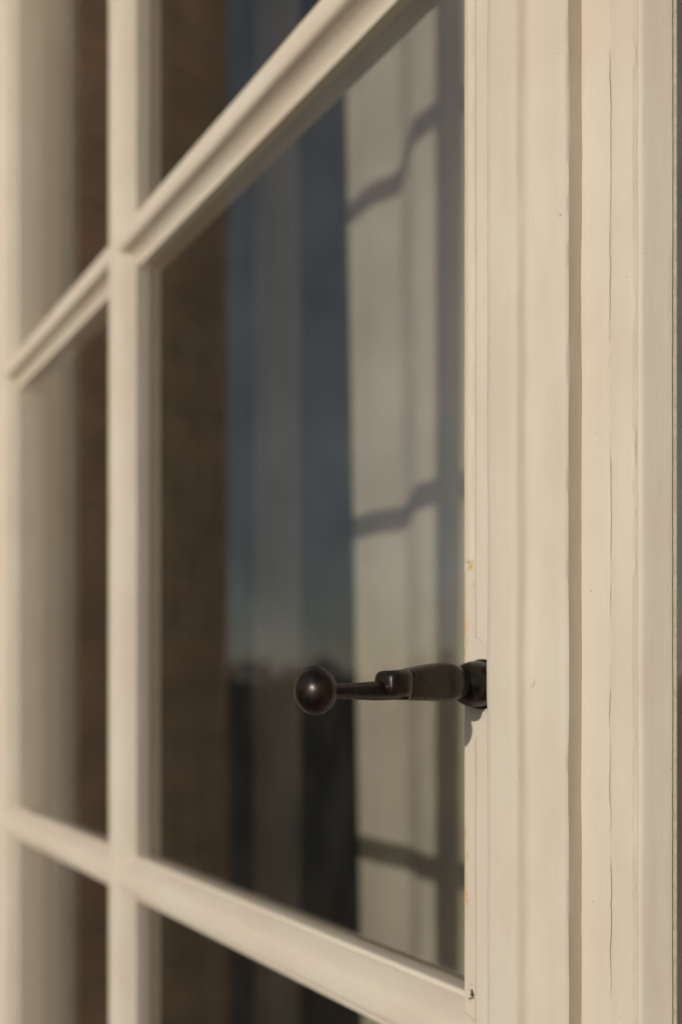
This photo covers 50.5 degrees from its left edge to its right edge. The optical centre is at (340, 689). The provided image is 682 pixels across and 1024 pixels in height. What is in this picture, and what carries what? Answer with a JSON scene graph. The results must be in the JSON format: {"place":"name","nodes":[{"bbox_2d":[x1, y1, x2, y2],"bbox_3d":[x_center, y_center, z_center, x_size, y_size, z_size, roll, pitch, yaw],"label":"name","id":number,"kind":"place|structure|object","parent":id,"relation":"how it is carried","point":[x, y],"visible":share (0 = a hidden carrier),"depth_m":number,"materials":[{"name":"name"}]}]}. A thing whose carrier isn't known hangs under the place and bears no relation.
{"place":"outdoors","nodes":[
{"label":"outdoors","id":0,"kind":"place"},
{"bbox_2d":[61,0,358,934],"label":"interior wall","id":1,"kind":"structure","parent":0,"point":[207,524],"depth_m":3.74,"materials":[{"name":"paint"}]},
{"bbox_2d":[254,0,299,1023],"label":"curtain","id":2,"kind":"object","parent":1,"relation":"hanging from","point":[277,590],"visible":0.8,"depth_m":1.13,"materials":[{"name":"white fabric"}]},
{"bbox_2d":[346,0,464,1023],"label":"curtain","id":3,"kind":"object","parent":1,"relation":"hanging from","point":[405,114],"visible":0.41,"depth_m":0.90,"materials":[{"name":"white fabric"}]},
{"bbox_2d":[61,871,361,1023],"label":"interior floor","id":4,"kind":"structure","parent":0,"point":[205,979],"depth_m":2.87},
{"bbox_3d":[-0.130,-0.575,0.311,0.360,3.750,6.300,0,0,-40],"label":"brick wall","id":5,"kind":"object","parent":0,"visible":0},
{"bbox_2d":[42,0,60,1023],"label":"window frame","id":6,"kind":"object","parent":5,"relation":"attached to","point":[51,506],"visible":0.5,"depth_m":0.79,"materials":[{"name":"beige paint"}]},
{"bbox_2d":[0,0,581,1023],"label":"casement window","id":7,"kind":"structure","parent":6,"relation":"attached to","point":[512,684],"depth_m":0.33,"materials":[{"name":"beige paint"}]},
{"bbox_2d":[581,0,681,1023],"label":"window frame","id":8,"kind":"structure","parent":5,"relation":"attached to","point":[631,504],"depth_m":0.22,"materials":[{"name":"beige paint"}]}
]}

